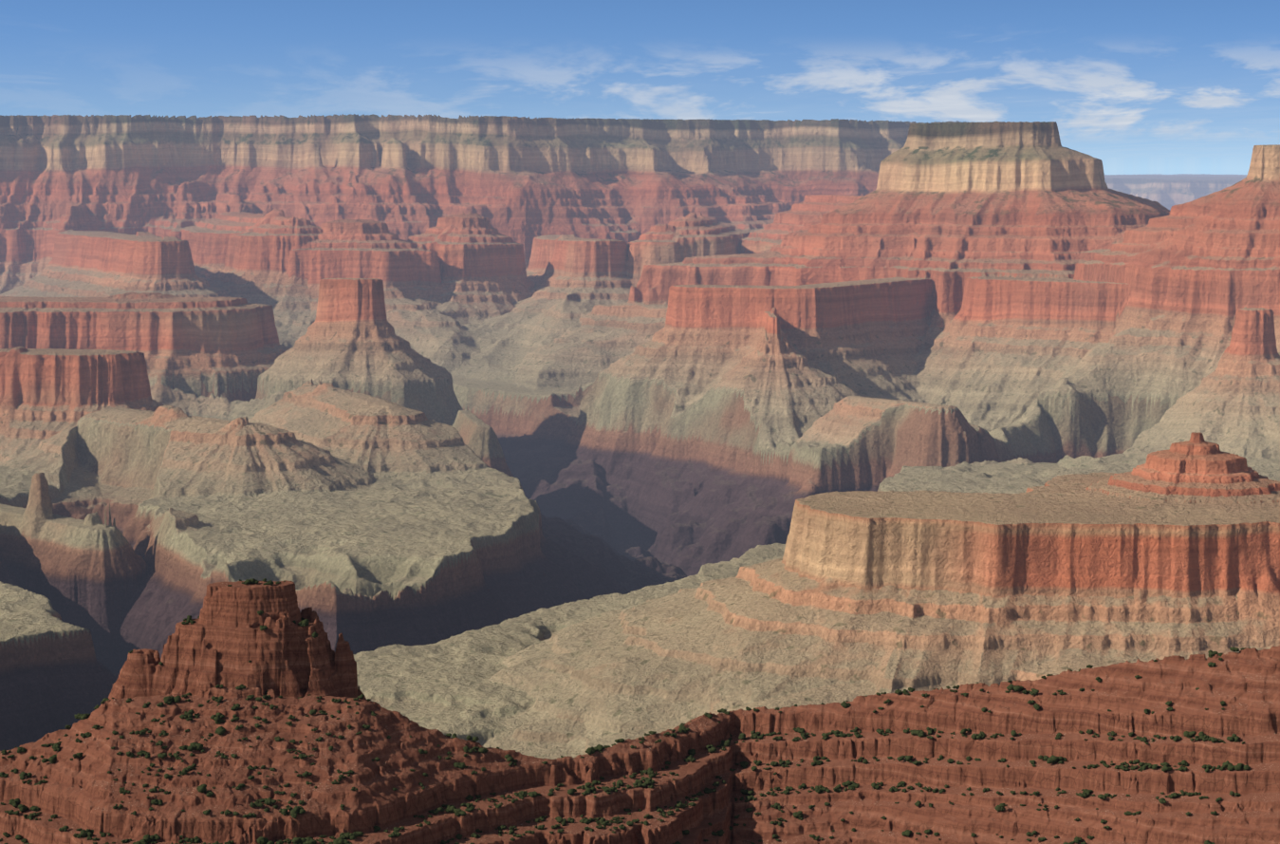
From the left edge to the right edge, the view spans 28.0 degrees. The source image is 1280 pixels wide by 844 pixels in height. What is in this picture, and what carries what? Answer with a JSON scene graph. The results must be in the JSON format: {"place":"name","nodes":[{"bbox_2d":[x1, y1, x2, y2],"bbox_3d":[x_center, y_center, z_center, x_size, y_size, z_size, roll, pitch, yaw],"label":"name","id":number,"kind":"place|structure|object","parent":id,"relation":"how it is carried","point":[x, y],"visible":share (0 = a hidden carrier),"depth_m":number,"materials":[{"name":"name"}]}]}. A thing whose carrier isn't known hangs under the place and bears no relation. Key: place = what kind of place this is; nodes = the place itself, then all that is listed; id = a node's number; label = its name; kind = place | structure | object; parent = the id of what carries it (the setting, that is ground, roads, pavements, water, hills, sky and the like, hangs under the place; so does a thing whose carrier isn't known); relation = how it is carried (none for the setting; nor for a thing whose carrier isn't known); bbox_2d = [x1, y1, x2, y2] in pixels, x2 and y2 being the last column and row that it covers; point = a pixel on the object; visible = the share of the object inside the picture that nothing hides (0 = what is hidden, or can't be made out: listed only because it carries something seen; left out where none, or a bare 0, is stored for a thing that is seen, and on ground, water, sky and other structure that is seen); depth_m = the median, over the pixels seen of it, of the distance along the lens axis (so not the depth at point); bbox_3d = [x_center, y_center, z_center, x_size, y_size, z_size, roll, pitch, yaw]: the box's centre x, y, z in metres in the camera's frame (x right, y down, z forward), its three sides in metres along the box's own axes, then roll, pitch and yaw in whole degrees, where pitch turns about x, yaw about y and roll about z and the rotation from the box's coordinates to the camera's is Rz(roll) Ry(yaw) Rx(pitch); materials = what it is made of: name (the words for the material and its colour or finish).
{"place":"outdoors","nodes":[
{"label":"outdoors","id":0,"kind":"place"},
{"bbox_2d":[0,113,1279,759],"bbox_3d":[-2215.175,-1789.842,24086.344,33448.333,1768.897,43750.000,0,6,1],"label":"canyon ground","id":1,"kind":"structure","parent":0,"point":[548,436],"depth_m":9138.49,"materials":[{"name":"brown stone"}]},
{"bbox_2d":[0,579,1279,843],"bbox_3d":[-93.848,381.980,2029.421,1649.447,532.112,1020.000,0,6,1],"label":"rocky ridge","id":2,"kind":"structure","parent":0,"point":[224,639],"depth_m":1889.60,"materials":[{"name":"brown stone"}]},
{"bbox_2d":[0,577,1250,843],"bbox_3d":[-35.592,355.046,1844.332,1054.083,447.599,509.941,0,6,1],"label":"shrubs","id":3,"kind":"object","parent":2,"relation":"on","point":[588,787],"visible":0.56,"depth_m":1876.92,"materials":[{"name":"green plant"}]},
{"bbox_2d":[0,0,1279,174],"label":"sky","id":4,"kind":"structure","parent":0,"point":[1134,86],"materials":[{"name":"blue"}]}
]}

